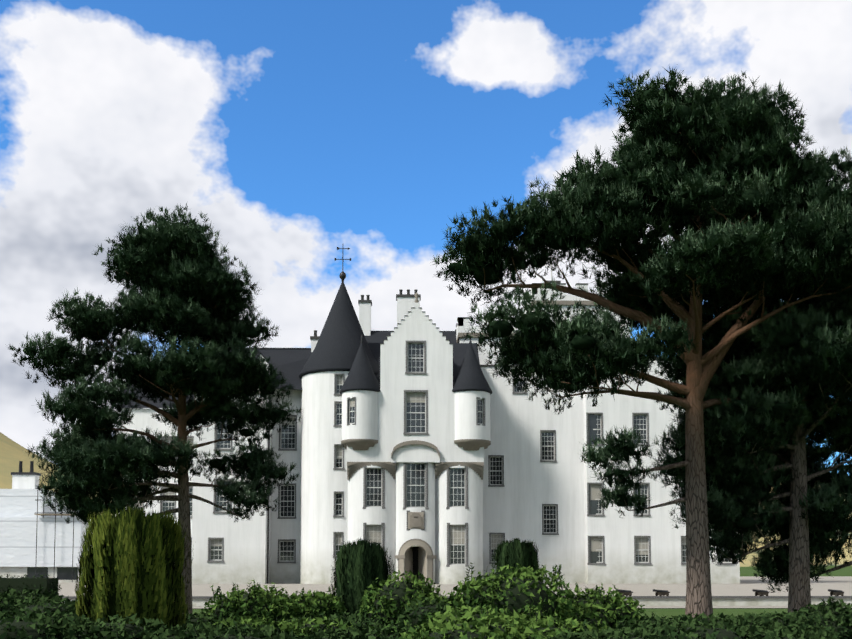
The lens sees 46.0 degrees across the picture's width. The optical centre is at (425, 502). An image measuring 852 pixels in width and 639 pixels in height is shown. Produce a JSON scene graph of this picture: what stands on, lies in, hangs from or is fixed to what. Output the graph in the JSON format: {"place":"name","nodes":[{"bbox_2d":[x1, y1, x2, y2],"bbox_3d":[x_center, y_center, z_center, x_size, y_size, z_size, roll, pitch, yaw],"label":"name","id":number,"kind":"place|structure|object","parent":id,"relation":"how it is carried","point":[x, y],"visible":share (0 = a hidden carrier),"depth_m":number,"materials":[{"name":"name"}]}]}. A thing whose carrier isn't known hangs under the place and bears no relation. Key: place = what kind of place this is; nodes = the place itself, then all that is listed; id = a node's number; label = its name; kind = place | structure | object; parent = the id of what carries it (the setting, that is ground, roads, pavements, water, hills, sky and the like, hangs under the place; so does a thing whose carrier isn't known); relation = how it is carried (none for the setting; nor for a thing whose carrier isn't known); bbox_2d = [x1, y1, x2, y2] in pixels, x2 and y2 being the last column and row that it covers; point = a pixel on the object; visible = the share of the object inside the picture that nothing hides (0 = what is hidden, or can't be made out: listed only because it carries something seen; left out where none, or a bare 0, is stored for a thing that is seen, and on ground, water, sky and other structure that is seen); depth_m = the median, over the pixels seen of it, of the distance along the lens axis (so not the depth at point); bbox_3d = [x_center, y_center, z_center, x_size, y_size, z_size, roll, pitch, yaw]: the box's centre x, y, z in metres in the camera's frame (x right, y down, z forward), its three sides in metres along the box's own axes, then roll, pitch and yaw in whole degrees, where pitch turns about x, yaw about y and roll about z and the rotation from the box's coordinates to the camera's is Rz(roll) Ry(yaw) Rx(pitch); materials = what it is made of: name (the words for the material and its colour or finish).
{"place":"outdoors","nodes":[
{"label":"outdoors","id":0,"kind":"place"},
{"bbox_2d":[0,432,114,514],"bbox_3d":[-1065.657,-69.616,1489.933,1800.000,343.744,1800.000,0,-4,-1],"label":"hill","id":1,"kind":"structure","parent":0,"point":[12,453],"depth_m":1297.14,"materials":[{"name":"yellow plant"}]},
{"bbox_2d":[0,0,851,474],"label":"sky","id":2,"kind":"structure","parent":0,"point":[303,130],"materials":[{"name":"blue"}]},
{"bbox_2d":[58,576,851,607],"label":"terrace forecourt","id":3,"kind":"structure","parent":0,"point":[741,594],"depth_m":64.38,"materials":[{"name":"grey stone"}]},
{"bbox_2d":[0,461,92,582],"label":"scaffolded building","id":4,"kind":"structure","parent":3,"relation":"on","point":[37,537],"depth_m":77.55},
{"bbox_2d":[116,247,739,583],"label":"castle","id":5,"kind":"structure","parent":3,"relation":"on","point":[449,455],"depth_m":70.57,"materials":[{"name":"paint"}]},
{"bbox_2d":[556,589,843,595],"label":"cannons","id":6,"kind":"object","parent":3,"relation":"on","point":[756,591],"visible":0.67,"depth_m":62.09,"materials":[{"name":"metal"}]},
{"bbox_2d":[192,566,851,620],"bbox_3d":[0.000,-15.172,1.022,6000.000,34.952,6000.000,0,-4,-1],"label":"lawn","id":7,"kind":"structure","parent":0,"point":[744,571],"depth_m":57.60,"materials":[{"name":"green plant"}]},
{"bbox_2d":[0,574,62,597],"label":"yew hedge","id":8,"kind":"object","parent":7,"relation":"on","point":[20,584],"visible":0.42,"depth_m":48.52,"materials":[{"name":"green plant"}]},
{"bbox_2d":[0,585,75,619],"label":"shrub","id":9,"kind":"object","parent":7,"relation":"on","point":[17,596],"visible":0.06,"depth_m":29.64,"materials":[{"name":"green plant"}]},
{"bbox_2d":[0,594,89,621],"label":"shrub","id":10,"kind":"object","parent":7,"relation":"on","point":[54,606],"visible":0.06,"depth_m":27.12,"materials":[{"name":"green plant"}]},
{"bbox_2d":[0,609,107,638],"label":"shrub","id":11,"kind":"object","parent":7,"relation":"on","point":[21,625],"visible":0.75,"depth_m":20.97,"materials":[{"name":"green plant"}]},
{"bbox_2d":[52,613,172,638],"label":"shrub","id":12,"kind":"object","parent":7,"relation":"on","point":[122,629],"visible":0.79,"depth_m":21.44,"materials":[{"name":"green plant"}]},
{"bbox_2d":[71,505,193,627],"bbox_3d":[-6.947,2.009,23.770,2.825,3.900,2.653,0,-4,-1],"label":"golden yew","id":13,"kind":"object","parent":7,"relation":"on","point":[131,561],"visible":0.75,"depth_m":22.94,"materials":[{"name":"green plant"}]},
{"bbox_2d":[8,203,302,614],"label":"scots pine","id":14,"kind":"object","parent":7,"relation":"on","point":[185,284],"visible":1,"depth_m":41.46,"materials":[{"name":"green plant"}]},
{"bbox_2d":[181,610,221,626],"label":"shrub","id":15,"kind":"object","parent":7,"relation":"on","point":[201,618],"visible":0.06,"depth_m":26.66,"materials":[{"name":"green plant"}]},
{"bbox_2d":[141,616,306,638],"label":"shrub","id":16,"kind":"object","parent":7,"relation":"on","point":[204,630],"visible":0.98,"depth_m":21.37,"materials":[{"name":"green plant"}]},
{"bbox_2d":[210,613,240,623],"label":"shrub","id":17,"kind":"object","parent":7,"relation":"on","point":[231,616],"depth_m":29.71,"materials":[{"name":"green plant"}]},
{"bbox_2d":[201,580,304,622],"bbox_3d":[-5.443,3.425,32.061,3.306,2.032,2.428,-1,-4,20],"label":"shrub","id":18,"kind":"object","parent":7,"relation":"on","point":[255,602],"visible":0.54,"depth_m":31.33,"materials":[{"name":"green plant"}]},
{"bbox_2d":[207,613,354,637],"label":"shrub","id":19,"kind":"object","parent":7,"relation":"on","point":[305,628],"visible":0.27,"depth_m":22.77,"materials":[{"name":"green plant"}]},
{"bbox_2d":[277,586,346,617],"bbox_3d":[-3.900,3.634,32.814,2.685,1.816,2.290,0,-4,-1],"label":"shrub","id":20,"kind":"object","parent":7,"relation":"on","point":[316,604],"visible":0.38,"depth_m":32.29,"materials":[{"name":"green plant"}]},
{"bbox_2d":[274,612,370,628],"bbox_3d":[-2.581,3.307,24.063,3.136,1.389,2.652,0,-4,-1],"label":"shrub","id":21,"kind":"object","parent":7,"relation":"on","point":[358,625],"depth_m":23.73,"materials":[{"name":"green plant"}]},
{"bbox_2d":[324,610,381,629],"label":"shrub","id":22,"kind":"object","parent":7,"relation":"on","point":[351,617],"visible":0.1,"depth_m":24.58,"materials":[{"name":"green plant"}]},
{"bbox_2d":[330,538,395,618],"bbox_3d":[-2.178,2.895,33.836,2.219,3.484,2.183,2,-4,-24],"label":"dark yew","id":23,"kind":"object","parent":7,"relation":"on","point":[361,566],"visible":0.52,"depth_m":33.15,"materials":[{"name":"green plant"}]},
{"bbox_2d":[299,620,430,638],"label":"shrub","id":24,"kind":"object","parent":7,"relation":"on","point":[356,633],"visible":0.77,"depth_m":20.52,"materials":[{"name":"green plant"}]},
{"bbox_2d":[357,570,448,626],"bbox_3d":[-0.323,3.223,30.632,3.680,2.310,2.206,-2,-4,25],"label":"shrub","id":25,"kind":"object","parent":7,"relation":"on","point":[387,601],"visible":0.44,"depth_m":30.36,"materials":[{"name":"green plant"}]},
{"bbox_2d":[396,597,475,630],"bbox_3d":[0.527,3.442,27.867,2.728,1.633,2.454,0,-4,-1],"label":"shrub","id":26,"kind":"object","parent":7,"relation":"on","point":[414,617],"visible":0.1,"depth_m":27.79,"materials":[{"name":"green plant"}]},
{"bbox_2d":[368,619,510,638],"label":"shrub","id":27,"kind":"object","parent":7,"relation":"on","point":[448,632],"visible":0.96,"depth_m":19.57,"materials":[{"name":"green plant"}]},
{"bbox_2d":[414,602,546,638],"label":"shrub","id":28,"kind":"object","parent":7,"relation":"on","point":[488,619],"visible":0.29,"depth_m":21.64,"materials":[{"name":"green plant"}]},
{"bbox_2d":[444,562,575,621],"bbox_3d":[2.205,3.068,28.546,4.034,2.684,3.206,0,-4,-1],"label":"shrub","id":29,"kind":"object","parent":7,"relation":"on","point":[517,591],"visible":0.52,"depth_m":27.77,"materials":[{"name":"green plant"}]},
{"bbox_2d":[491,538,540,580],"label":"dark yew","id":30,"kind":"object","parent":7,"relation":"on","point":[517,551],"visible":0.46,"depth_m":56.14,"materials":[{"name":"green plant"}]},
{"bbox_2d":[497,609,604,638],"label":"shrub","id":31,"kind":"object","parent":7,"relation":"on","point":[544,629],"visible":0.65,"depth_m":20.56,"materials":[{"name":"green plant"}]},
{"bbox_2d":[554,582,648,629],"bbox_3d":[4.892,3.352,29.939,3.680,1.997,2.750,0,-4,-1],"label":"shrub","id":32,"kind":"object","parent":7,"relation":"on","point":[615,608],"visible":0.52,"depth_m":29.47,"materials":[{"name":"green plant"}]},
{"bbox_2d":[547,619,716,638],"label":"shrub","id":33,"kind":"object","parent":7,"relation":"on","point":[647,632],"visible":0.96,"depth_m":19.62,"materials":[{"name":"green plant"}]},
{"bbox_2d":[431,66,851,618],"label":"scots pine","id":34,"kind":"object","parent":7,"relation":"on","point":[701,166],"visible":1,"depth_m":31.32,"materials":[{"name":"green plant"}]},
{"bbox_2d":[607,615,681,629],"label":"shrub","id":35,"kind":"object","parent":7,"relation":"on","point":[646,621],"visible":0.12,"depth_m":29.29,"materials":[{"name":"green plant"}]},
{"bbox_2d":[611,611,748,632],"bbox_3d":[6.081,3.230,23.695,3.784,1.304,2.540,2,-4,-23],"label":"shrub","id":36,"kind":"object","parent":7,"relation":"on","point":[719,617],"visible":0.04,"depth_m":23.70,"materials":[{"name":"green plant"}]},
{"bbox_2d":[639,618,835,638],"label":"shrub","id":37,"kind":"object","parent":7,"relation":"on","point":[729,631],"visible":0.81,"depth_m":20.33,"materials":[{"name":"green plant"}]},
{"bbox_2d":[625,146,851,612],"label":"scots pine","id":38,"kind":"object","parent":7,"relation":"on","point":[735,439],"visible":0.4,"depth_m":33.51,"materials":[{"name":"green plant"}]},
{"bbox_2d":[722,610,770,620],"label":"shrub","id":39,"kind":"object","parent":7,"relation":"on","point":[746,616],"depth_m":30.92,"materials":[{"name":"green plant"}]},
{"bbox_2d":[727,283,851,592],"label":"scots pine","id":40,"kind":"object","parent":7,"relation":"on","point":[829,507],"visible":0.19,"depth_m":35.62,"materials":[{"name":"green plant"}]},
{"bbox_2d":[742,607,842,638],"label":"shrub","id":41,"kind":"object","parent":7,"relation":"on","point":[784,621],"visible":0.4,"depth_m":25.58,"materials":[{"name":"green plant"}]},
{"bbox_2d":[791,596,851,638],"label":"shrub","id":42,"kind":"object","parent":7,"relation":"on","point":[839,617],"visible":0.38,"depth_m":29.34,"materials":[{"name":"green plant"}]},
{"bbox_2d":[412,485,851,566],"bbox_3d":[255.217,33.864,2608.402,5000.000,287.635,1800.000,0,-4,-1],"label":"hill","id":43,"kind":"structure","parent":0,"point":[747,562],"depth_m":1830.29,"materials":[{"name":"plant"}]},
{"bbox_2d":[811,537,851,565],"bbox_3d":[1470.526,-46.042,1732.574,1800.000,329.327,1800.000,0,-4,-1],"label":"hill","id":44,"kind":"structure","parent":0,"point":[848,558],"depth_m":1620.02,"materials":[{"name":"yellow plant"}]}
]}

